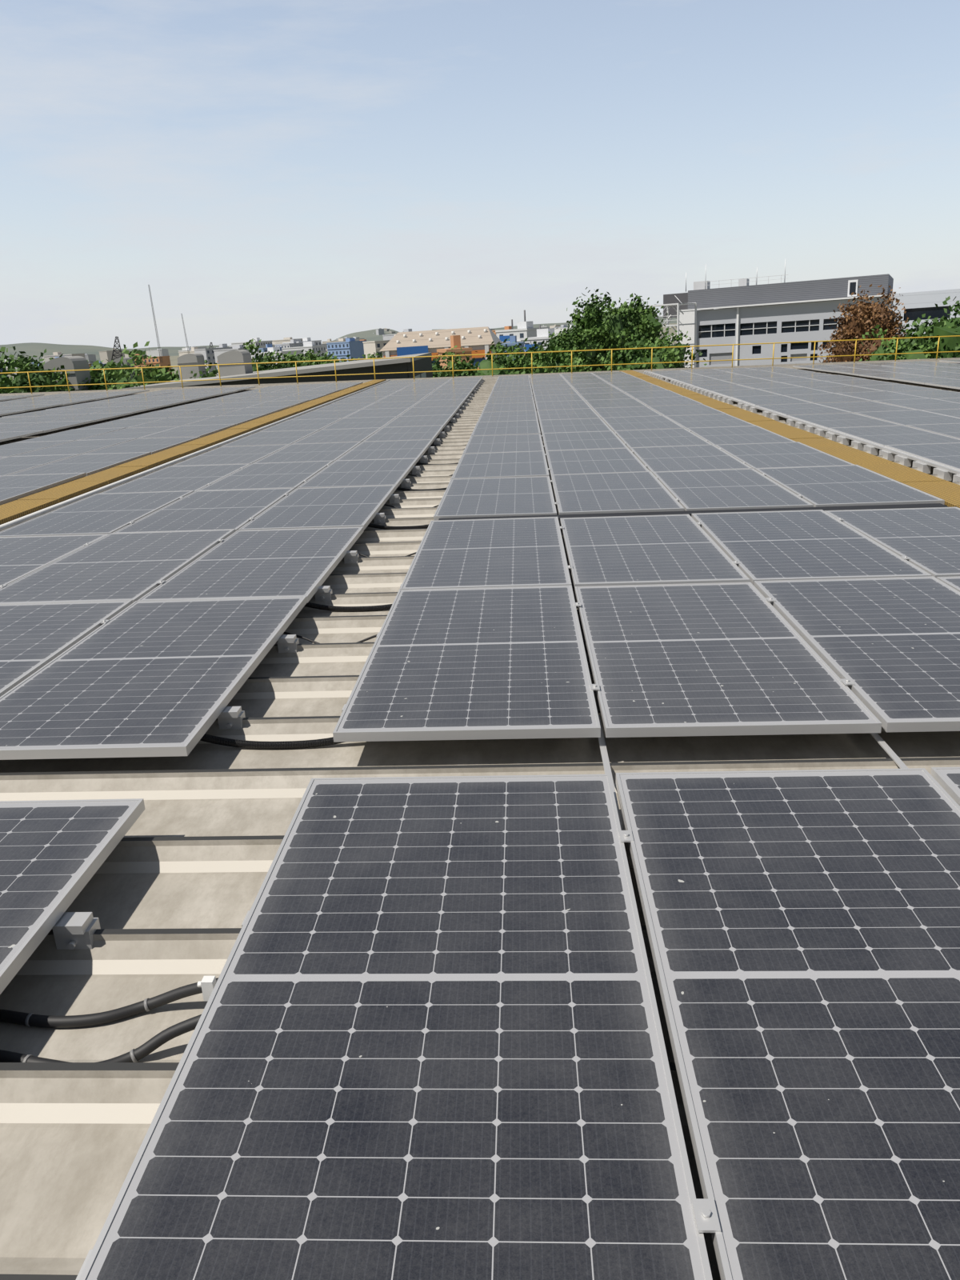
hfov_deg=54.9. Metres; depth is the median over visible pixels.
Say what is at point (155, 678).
solar panel
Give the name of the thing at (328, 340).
town block
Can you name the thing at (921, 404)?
solar panel
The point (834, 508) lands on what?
dark cable tray
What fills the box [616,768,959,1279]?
solar panel
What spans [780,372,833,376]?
solar panel
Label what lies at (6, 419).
solar panel
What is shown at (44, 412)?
solar panel
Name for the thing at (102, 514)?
solar panel
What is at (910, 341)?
green tree
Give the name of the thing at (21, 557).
solar panel
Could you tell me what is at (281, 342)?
city block
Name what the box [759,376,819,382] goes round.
solar panel
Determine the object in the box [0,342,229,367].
hills
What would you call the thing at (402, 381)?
solar panel
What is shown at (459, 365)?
green tree
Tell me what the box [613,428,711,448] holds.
solar panel
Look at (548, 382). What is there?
solar panel
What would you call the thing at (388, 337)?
town block
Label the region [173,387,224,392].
solar panel
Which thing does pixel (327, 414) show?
solar panel
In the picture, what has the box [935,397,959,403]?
solar panel
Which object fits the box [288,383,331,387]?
solar panel
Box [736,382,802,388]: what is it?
solar panel
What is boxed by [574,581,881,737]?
solar panel
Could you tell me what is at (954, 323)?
green tree
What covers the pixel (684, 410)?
solar panel
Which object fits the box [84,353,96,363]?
block
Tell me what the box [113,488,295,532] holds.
solar panel
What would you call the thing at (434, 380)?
solar panel
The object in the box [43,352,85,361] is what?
town block
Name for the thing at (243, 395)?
solar panel
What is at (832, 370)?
solar panel
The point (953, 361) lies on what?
solar panel
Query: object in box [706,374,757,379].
solar panel
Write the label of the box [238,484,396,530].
solar panel
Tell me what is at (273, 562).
solar panel
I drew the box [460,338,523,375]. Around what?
bush
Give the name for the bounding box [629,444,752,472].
solar panel
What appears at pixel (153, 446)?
solar panel
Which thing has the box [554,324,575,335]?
town block
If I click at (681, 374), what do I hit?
solar panel
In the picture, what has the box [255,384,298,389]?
solar panel
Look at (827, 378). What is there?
solar panel
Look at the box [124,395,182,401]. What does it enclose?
solar panel
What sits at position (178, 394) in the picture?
solar panel
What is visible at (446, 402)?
solar panel
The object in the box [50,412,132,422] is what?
solar panel
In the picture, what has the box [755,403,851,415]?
solar panel
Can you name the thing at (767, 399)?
solar panel
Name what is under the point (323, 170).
sky
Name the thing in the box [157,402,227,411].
solar panel
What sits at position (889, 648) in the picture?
solar panel
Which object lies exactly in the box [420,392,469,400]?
solar panel
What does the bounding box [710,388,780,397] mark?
solar panel
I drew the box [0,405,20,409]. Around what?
solar panel
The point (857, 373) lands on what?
solar panel
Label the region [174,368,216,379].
green tree
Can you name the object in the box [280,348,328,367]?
green tree
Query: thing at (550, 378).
solar panel
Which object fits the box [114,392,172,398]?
solar panel
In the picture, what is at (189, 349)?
town block
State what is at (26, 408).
solar panel
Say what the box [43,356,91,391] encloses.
roof vent cowl
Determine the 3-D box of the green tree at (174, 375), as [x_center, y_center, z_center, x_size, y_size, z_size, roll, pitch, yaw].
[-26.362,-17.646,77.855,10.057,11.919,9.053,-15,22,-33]
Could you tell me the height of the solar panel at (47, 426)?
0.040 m
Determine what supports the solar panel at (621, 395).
on the roof sheet
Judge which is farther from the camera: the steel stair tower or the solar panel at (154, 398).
the steel stair tower
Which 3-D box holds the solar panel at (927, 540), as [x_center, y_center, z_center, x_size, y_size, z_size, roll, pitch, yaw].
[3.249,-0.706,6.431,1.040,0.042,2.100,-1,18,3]
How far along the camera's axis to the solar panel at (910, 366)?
27.74 m
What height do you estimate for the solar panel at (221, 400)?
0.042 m
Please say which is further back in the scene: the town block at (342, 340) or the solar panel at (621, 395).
the town block at (342, 340)
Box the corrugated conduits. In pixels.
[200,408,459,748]
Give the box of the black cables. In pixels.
[0,412,471,1062]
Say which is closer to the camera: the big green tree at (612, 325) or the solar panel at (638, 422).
the solar panel at (638, 422)
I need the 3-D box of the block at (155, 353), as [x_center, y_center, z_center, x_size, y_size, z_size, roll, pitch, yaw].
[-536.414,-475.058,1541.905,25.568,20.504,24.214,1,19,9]
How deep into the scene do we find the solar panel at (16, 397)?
31.15 m
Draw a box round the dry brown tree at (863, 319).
[817,284,913,363]
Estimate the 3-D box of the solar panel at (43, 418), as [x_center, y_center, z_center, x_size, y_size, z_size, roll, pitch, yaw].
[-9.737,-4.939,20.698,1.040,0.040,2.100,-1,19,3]
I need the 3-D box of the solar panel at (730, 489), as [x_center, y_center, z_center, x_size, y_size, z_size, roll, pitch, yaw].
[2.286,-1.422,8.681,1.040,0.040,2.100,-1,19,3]
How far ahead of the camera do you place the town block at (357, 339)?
1021.77 m
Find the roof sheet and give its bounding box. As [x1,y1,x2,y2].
[0,357,959,1279]
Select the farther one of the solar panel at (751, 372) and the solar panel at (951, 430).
the solar panel at (751, 372)
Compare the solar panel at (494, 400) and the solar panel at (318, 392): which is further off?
the solar panel at (318, 392)
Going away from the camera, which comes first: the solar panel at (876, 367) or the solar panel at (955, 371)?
the solar panel at (955, 371)
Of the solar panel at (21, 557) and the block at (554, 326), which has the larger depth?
the block at (554, 326)
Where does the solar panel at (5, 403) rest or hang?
on the roof sheet
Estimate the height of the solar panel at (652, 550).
0.040 m
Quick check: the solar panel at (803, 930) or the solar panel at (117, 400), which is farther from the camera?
the solar panel at (117, 400)
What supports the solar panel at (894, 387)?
on the roof sheet
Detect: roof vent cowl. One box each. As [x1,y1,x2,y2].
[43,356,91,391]
[112,357,134,379]
[176,352,206,379]
[216,349,252,376]
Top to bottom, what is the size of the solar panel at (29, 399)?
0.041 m
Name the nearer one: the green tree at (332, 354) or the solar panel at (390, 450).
the solar panel at (390, 450)
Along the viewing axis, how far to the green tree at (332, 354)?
149.99 m
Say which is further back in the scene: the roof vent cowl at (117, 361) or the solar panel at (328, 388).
the roof vent cowl at (117, 361)
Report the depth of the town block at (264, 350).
517.18 m
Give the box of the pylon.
[111,336,122,360]
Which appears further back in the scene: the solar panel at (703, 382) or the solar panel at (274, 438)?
the solar panel at (703, 382)
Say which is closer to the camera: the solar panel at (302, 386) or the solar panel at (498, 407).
the solar panel at (498, 407)
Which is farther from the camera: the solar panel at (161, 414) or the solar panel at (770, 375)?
the solar panel at (770, 375)
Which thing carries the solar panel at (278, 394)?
on the roof sheet
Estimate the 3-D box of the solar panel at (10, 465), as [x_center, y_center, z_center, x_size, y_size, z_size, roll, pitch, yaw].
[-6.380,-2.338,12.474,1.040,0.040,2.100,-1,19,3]
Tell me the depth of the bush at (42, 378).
54.83 m
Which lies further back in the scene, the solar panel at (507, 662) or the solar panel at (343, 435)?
the solar panel at (343, 435)
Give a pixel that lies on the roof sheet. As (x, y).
(168, 893)
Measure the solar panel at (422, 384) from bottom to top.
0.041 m
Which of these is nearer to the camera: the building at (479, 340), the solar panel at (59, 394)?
the solar panel at (59, 394)
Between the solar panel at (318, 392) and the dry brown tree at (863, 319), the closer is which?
the solar panel at (318, 392)
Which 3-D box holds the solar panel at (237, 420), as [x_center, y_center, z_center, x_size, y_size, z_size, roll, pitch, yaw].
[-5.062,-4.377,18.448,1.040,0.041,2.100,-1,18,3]
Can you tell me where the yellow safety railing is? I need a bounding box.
[0,335,959,393]
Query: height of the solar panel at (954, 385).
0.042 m
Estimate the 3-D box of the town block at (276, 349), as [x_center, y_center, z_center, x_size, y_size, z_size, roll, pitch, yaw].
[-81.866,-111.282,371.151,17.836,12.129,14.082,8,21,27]
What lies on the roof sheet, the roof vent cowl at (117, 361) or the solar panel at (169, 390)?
the solar panel at (169, 390)
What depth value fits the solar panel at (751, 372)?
27.88 m
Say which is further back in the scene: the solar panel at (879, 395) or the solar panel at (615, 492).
the solar panel at (879, 395)
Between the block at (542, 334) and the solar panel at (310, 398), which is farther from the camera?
the block at (542, 334)
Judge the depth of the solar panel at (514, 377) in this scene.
30.85 m
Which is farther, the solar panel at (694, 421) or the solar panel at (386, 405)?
the solar panel at (386, 405)
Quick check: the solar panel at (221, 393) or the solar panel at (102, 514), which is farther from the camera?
the solar panel at (221, 393)
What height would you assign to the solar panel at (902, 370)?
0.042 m
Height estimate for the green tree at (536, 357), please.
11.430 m
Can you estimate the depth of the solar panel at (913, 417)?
13.91 m
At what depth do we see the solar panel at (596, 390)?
22.67 m
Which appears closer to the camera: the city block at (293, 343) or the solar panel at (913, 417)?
the solar panel at (913, 417)
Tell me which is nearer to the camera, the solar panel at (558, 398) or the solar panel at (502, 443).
the solar panel at (502, 443)
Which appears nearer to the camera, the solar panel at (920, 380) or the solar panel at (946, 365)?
the solar panel at (920, 380)
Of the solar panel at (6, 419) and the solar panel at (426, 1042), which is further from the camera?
the solar panel at (6, 419)
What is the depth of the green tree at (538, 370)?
66.71 m
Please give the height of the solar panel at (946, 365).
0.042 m
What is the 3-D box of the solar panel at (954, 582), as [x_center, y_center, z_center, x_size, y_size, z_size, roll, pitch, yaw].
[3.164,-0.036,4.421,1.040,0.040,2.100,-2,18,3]
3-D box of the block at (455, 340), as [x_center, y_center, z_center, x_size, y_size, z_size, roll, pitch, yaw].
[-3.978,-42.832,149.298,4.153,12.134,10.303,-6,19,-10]
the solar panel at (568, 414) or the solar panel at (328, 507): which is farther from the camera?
the solar panel at (568, 414)
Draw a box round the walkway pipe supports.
[0,379,390,531]
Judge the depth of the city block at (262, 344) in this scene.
581.31 m
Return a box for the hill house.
[376,328,383,335]
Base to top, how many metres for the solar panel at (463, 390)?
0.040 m
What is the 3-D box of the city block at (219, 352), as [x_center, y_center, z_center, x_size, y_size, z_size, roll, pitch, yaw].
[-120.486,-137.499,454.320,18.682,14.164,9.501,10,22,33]
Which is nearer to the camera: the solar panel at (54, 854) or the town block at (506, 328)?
the solar panel at (54, 854)
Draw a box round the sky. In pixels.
[0,0,959,348]
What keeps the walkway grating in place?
on the roof sheet
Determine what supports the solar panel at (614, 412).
on the roof sheet
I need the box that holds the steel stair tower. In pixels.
[648,295,696,367]
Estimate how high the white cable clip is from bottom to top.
0.055 m
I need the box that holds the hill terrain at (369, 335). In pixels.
[333,328,398,341]
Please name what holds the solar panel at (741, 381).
on the roof sheet
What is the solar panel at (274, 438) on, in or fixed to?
on the roof sheet
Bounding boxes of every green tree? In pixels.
[0,346,22,380]
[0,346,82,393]
[0,357,53,391]
[13,348,63,375]
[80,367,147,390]
[87,359,132,378]
[89,340,179,386]
[121,360,218,380]
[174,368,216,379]
[212,352,268,375]
[241,338,303,371]
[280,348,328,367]
[297,350,365,366]
[304,352,343,362]
[362,351,382,358]
[432,345,491,377]
[432,352,448,375]
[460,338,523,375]
[482,340,538,374]
[488,339,565,375]
[520,337,553,367]
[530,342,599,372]
[542,322,605,371]
[566,287,640,371]
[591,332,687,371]
[611,292,675,355]
[613,330,707,368]
[853,324,941,361]
[884,316,958,357]
[902,296,959,358]
[910,312,959,337]
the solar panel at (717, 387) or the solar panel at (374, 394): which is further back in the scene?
the solar panel at (374, 394)
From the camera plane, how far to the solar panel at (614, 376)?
28.69 m
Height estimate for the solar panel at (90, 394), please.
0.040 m
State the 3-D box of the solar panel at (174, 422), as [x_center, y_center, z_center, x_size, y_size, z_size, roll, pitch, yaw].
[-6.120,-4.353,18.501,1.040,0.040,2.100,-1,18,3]
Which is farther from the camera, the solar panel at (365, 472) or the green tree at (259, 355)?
the green tree at (259, 355)
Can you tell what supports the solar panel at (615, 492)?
on the roof sheet
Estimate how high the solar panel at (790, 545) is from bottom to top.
0.042 m
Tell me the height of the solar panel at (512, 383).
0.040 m
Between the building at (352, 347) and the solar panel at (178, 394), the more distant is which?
the building at (352, 347)
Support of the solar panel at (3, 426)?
on the roof sheet
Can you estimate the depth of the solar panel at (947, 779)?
3.06 m
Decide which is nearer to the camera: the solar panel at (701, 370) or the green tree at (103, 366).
the solar panel at (701, 370)
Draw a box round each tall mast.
[148,284,162,362]
[180,313,189,352]
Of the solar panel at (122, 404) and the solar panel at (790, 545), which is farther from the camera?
the solar panel at (122, 404)
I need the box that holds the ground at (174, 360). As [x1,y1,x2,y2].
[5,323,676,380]
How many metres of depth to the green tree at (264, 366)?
110.83 m
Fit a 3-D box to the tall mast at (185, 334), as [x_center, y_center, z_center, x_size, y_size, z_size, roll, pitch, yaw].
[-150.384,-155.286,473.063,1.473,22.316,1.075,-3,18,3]
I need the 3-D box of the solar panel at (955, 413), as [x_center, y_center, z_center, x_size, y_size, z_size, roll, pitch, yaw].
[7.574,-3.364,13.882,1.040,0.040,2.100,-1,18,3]
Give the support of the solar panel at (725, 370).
on the roof sheet
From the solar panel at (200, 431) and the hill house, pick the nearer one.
the solar panel at (200, 431)
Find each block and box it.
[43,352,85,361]
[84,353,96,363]
[98,348,124,363]
[124,350,144,358]
[133,354,171,375]
[147,348,168,356]
[178,346,197,356]
[178,347,191,351]
[181,346,207,350]
[193,343,232,373]
[213,344,253,375]
[231,337,272,352]
[250,346,303,365]
[258,344,281,351]
[272,336,302,344]
[274,339,315,351]
[281,340,326,359]
[282,337,321,345]
[322,339,334,343]
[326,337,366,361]
[326,338,345,343]
[352,336,363,340]
[362,334,395,358]
[382,328,411,339]
[436,335,472,369]
[492,325,511,335]
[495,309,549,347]
[500,335,524,360]
[520,324,557,351]
[549,324,559,327]
[553,324,567,327]
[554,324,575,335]
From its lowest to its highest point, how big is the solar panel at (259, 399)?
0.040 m
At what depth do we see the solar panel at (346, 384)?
30.40 m
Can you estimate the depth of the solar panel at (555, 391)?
22.76 m
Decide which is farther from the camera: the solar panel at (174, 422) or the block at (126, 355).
the block at (126, 355)
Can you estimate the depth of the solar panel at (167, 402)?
24.62 m
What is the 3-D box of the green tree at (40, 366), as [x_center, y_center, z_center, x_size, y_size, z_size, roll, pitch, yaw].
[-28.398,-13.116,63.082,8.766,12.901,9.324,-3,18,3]
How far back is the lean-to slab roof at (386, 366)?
58.15 m
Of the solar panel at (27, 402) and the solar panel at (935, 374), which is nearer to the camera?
the solar panel at (935, 374)
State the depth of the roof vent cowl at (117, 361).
80.15 m
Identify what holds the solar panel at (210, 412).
on the roof sheet
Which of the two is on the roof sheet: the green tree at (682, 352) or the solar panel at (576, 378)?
the solar panel at (576, 378)
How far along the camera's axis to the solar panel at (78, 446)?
14.41 m
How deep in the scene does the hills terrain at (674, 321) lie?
5423.28 m
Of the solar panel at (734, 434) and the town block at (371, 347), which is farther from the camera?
the town block at (371, 347)
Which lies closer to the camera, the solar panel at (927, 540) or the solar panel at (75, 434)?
the solar panel at (927, 540)
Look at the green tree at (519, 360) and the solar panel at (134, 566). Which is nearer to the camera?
the solar panel at (134, 566)
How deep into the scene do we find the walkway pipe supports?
11.48 m
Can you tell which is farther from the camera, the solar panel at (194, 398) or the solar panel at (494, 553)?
the solar panel at (194, 398)
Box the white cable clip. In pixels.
[197,976,215,1001]
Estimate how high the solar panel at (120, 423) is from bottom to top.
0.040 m
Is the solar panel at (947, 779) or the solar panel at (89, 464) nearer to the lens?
the solar panel at (947, 779)
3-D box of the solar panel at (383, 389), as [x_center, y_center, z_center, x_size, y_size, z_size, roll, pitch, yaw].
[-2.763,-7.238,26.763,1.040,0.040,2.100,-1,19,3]
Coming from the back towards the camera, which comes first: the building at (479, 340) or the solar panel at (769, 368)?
the building at (479, 340)
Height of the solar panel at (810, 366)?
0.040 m
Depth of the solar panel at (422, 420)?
16.52 m
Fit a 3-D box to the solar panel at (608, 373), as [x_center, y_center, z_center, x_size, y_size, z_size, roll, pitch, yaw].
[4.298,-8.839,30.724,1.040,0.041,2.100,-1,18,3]
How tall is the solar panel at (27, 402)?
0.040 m
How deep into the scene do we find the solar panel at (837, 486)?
8.40 m
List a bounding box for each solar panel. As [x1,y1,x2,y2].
[0,394,44,399]
[0,396,58,402]
[0,398,12,401]
[0,400,58,406]
[0,401,22,405]
[0,404,63,411]
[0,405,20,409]
[0,410,23,415]
[0,413,87,423]
[0,416,38,423]
[0,420,93,432]
[0,422,40,430]
[0,430,44,442]
[0,440,75,456]
[0,453,79,475]
[0,472,86,505]
[0,490,194,536]
[0,528,235,603]
[0,533,108,585]
[0,596,307,759]
[0,600,132,696]
[0,798,144,994]
[1,408,77,417]
[8,452,151,476]
[14,438,136,455]
[16,427,126,442]
[32,398,95,405]
[33,392,84,397]
[35,396,85,400]
[47,401,118,409]
[48,406,124,415]
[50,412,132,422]
[62,391,116,396]
[64,394,124,399]
[78,417,166,428]
[78,774,712,1279]
[79,426,177,439]
[82,436,199,454]
[85,396,146,403]
[88,400,152,407]
[91,404,165,413]
[96,389,149,395]
[100,464,249,493]
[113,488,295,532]
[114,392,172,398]
[121,409,199,419]
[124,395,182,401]
[127,416,215,427]
[128,399,193,406]
[137,526,363,603]
[138,424,236,438]
[143,388,191,393]
[151,392,199,396]
[157,394,217,400]
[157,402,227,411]
[169,408,243,417]
[170,444,290,466]
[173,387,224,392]
[184,414,265,425]
[187,390,237,395]
[190,396,249,403]
[198,460,333,490]
[202,401,266,409]
[207,386,255,391]
[215,392,269,398]
[218,405,289,415]
[221,429,319,446]
[231,396,286,402]
[237,388,286,393]
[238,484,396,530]
[246,400,309,407]
[251,391,303,397]
[253,441,360,463]
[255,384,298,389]
[259,418,341,431]
[272,394,325,400]
[273,387,317,391]
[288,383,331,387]
[288,389,339,395]
[290,409,359,419]
[292,427,381,443]
[296,457,418,487]
[306,385,352,391]
[312,402,374,411]
[320,382,363,387]
[321,416,397,429]
[331,396,387,403]
[332,584,600,742]
[336,439,432,460]
[344,407,409,418]
[348,391,396,397]
[361,400,419,409]
[362,386,406,391]
[363,424,443,441]
[374,382,414,387]
[376,394,428,402]
[383,379,420,383]
[383,414,452,427]
[388,389,435,395]
[399,405,459,415]
[400,385,440,390]
[400,516,571,589]
[408,381,447,386]
[412,399,465,407]
[415,378,451,383]
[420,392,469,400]
[430,388,473,394]
[433,476,556,520]
[436,384,477,389]
[443,380,479,384]
[448,376,482,381]
[451,450,549,479]
[463,433,543,453]
[471,420,540,435]
[477,410,537,421]
[482,402,535,411]
[485,396,534,403]
[488,390,532,397]
[492,384,531,391]
[494,381,531,386]
[496,377,530,382]
[497,375,529,379]
[529,373,562,378]
[530,376,564,382]
[531,380,568,386]
[532,384,572,389]
[532,388,577,395]
[533,393,583,401]
[535,400,591,410]
[536,408,599,419]
[539,417,611,435]
[542,430,627,450]
[545,448,649,476]
[551,471,683,514]
[560,372,594,376]
[560,514,749,586]
[563,375,600,380]
[566,379,607,383]
[569,383,614,388]
[573,387,622,394]
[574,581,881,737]
[579,392,633,399]
[584,398,647,408]
[592,371,627,375]
[592,406,661,418]
[596,374,635,379]
[601,377,645,383]
[601,415,683,431]
[608,381,655,387]
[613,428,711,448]
[615,385,667,391]
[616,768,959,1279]
[624,390,682,398]
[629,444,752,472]
[635,396,702,406]
[648,370,689,374]
[648,404,725,415]
[652,468,813,511]
[657,372,703,377]
[665,413,755,428]
[668,376,718,381]
[680,368,724,372]
[680,380,735,385]
[685,425,794,444]
[691,509,931,584]
[692,372,737,375]
[693,384,752,391]
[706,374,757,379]
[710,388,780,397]
[714,441,854,469]
[715,368,753,371]
[719,378,778,384]
[725,369,777,374]
[730,395,811,405]
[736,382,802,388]
[741,373,795,378]
[748,366,790,370]
[753,576,959,731]
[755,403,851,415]
[755,464,944,507]
[758,387,831,395]
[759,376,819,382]
[764,368,813,373]
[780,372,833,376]
[781,380,849,387]
[784,392,871,403]
[787,412,903,428]
[792,364,843,369]
[801,375,865,380]
[808,385,883,392]
[812,367,865,372]
[816,400,914,412]
[824,507,959,578]
[826,379,899,385]
[828,425,959,446]
[829,363,875,367]
[833,369,895,375]
[835,391,928,400]
[848,365,899,369]
[853,384,939,391]
[853,409,959,425]
[859,362,905,365]
[859,372,930,379]
[872,398,959,410]
[874,368,935,372]
[881,364,943,367]
[884,442,959,470]
[888,376,959,384]
[891,389,959,398]
[896,360,947,363]
[900,371,959,376]
[905,423,959,439]
[911,366,959,371]
[920,363,959,367]
[922,408,959,418]
[924,381,959,389]
[930,767,959,806]
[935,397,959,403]
[936,576,959,591]
[939,359,959,363]
[939,376,959,379]
[945,370,959,372]
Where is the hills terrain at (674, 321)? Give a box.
[432,316,676,330]
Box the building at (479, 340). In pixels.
[380,326,502,369]
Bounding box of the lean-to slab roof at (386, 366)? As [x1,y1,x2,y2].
[120,352,432,389]
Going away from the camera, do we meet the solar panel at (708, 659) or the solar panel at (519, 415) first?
the solar panel at (708, 659)
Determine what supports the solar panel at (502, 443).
on the roof sheet
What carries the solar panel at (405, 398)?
on the roof sheet
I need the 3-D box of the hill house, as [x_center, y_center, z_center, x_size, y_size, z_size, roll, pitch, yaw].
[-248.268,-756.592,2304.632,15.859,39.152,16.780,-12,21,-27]
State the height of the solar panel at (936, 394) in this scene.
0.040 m
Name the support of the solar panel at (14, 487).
on the roof sheet
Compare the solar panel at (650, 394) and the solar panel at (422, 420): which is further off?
the solar panel at (650, 394)
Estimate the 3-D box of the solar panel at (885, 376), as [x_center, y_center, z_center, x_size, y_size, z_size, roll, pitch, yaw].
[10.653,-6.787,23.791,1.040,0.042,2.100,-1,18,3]
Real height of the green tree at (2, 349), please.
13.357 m
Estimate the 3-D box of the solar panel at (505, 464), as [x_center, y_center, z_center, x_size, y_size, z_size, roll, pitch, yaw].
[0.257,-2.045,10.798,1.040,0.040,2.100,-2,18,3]
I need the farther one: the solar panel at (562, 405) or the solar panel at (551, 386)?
the solar panel at (551, 386)
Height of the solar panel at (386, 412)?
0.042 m
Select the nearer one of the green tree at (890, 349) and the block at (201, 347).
the green tree at (890, 349)
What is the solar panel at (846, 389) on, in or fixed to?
on the roof sheet
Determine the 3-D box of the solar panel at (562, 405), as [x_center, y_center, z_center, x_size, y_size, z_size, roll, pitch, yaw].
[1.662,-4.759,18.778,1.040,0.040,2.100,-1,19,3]
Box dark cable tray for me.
[438,503,947,526]
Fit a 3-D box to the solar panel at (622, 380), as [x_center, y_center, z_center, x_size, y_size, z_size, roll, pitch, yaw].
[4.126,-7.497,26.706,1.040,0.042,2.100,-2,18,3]
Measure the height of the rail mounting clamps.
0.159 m
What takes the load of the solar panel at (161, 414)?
on the roof sheet
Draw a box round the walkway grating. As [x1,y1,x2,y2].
[0,370,959,524]
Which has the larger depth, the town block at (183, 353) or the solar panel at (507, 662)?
the town block at (183, 353)
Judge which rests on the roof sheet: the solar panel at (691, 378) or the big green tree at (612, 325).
the solar panel at (691, 378)
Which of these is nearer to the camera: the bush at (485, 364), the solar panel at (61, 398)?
the solar panel at (61, 398)
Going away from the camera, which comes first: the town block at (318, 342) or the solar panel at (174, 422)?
the solar panel at (174, 422)
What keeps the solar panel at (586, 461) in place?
on the roof sheet
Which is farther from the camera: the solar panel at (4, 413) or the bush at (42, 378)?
the bush at (42, 378)
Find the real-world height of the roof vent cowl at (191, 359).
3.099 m
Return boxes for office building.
[663,262,959,367]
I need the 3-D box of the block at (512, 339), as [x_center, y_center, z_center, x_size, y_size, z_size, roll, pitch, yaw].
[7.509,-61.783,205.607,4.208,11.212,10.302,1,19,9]
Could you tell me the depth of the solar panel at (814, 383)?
21.84 m
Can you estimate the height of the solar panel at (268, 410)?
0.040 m
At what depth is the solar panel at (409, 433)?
14.49 m
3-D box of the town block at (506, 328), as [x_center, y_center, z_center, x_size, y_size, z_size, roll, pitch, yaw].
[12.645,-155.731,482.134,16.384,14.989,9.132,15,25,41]
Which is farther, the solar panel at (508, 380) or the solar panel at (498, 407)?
the solar panel at (508, 380)
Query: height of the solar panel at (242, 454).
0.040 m
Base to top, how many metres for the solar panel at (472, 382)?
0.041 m
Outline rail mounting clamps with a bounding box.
[0,370,959,1279]
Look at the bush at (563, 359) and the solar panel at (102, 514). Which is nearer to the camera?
the solar panel at (102, 514)
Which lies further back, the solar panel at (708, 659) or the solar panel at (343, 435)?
the solar panel at (343, 435)
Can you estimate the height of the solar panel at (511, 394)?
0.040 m
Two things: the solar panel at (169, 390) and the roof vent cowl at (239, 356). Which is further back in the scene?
the roof vent cowl at (239, 356)
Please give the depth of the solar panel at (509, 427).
14.69 m
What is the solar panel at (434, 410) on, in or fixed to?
on the roof sheet
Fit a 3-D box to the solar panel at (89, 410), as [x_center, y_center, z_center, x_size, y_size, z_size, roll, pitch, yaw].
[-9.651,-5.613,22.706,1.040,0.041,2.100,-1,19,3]
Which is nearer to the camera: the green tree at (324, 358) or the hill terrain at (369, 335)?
the green tree at (324, 358)
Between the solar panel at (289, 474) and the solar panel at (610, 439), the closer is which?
the solar panel at (289, 474)
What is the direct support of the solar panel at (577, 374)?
on the roof sheet
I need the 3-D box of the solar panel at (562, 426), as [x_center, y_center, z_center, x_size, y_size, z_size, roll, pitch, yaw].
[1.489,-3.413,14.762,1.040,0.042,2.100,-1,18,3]
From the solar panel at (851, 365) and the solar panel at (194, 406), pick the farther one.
the solar panel at (851, 365)
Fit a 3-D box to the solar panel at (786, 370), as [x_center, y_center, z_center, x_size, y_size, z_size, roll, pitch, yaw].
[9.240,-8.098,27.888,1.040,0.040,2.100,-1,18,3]
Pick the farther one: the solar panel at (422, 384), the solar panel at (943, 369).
the solar panel at (422, 384)
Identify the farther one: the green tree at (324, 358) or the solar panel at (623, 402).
the green tree at (324, 358)
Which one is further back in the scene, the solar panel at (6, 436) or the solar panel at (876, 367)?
the solar panel at (876, 367)
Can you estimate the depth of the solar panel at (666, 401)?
18.57 m
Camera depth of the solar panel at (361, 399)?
22.65 m
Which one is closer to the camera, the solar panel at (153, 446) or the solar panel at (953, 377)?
the solar panel at (153, 446)
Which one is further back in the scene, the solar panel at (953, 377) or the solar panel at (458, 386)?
the solar panel at (458, 386)
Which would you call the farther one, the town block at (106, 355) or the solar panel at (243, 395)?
the town block at (106, 355)
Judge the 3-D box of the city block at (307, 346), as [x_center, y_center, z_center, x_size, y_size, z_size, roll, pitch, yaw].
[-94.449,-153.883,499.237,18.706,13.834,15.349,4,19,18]
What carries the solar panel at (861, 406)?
on the roof sheet
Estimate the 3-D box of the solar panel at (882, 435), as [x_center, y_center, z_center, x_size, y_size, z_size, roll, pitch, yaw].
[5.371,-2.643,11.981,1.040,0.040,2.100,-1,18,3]

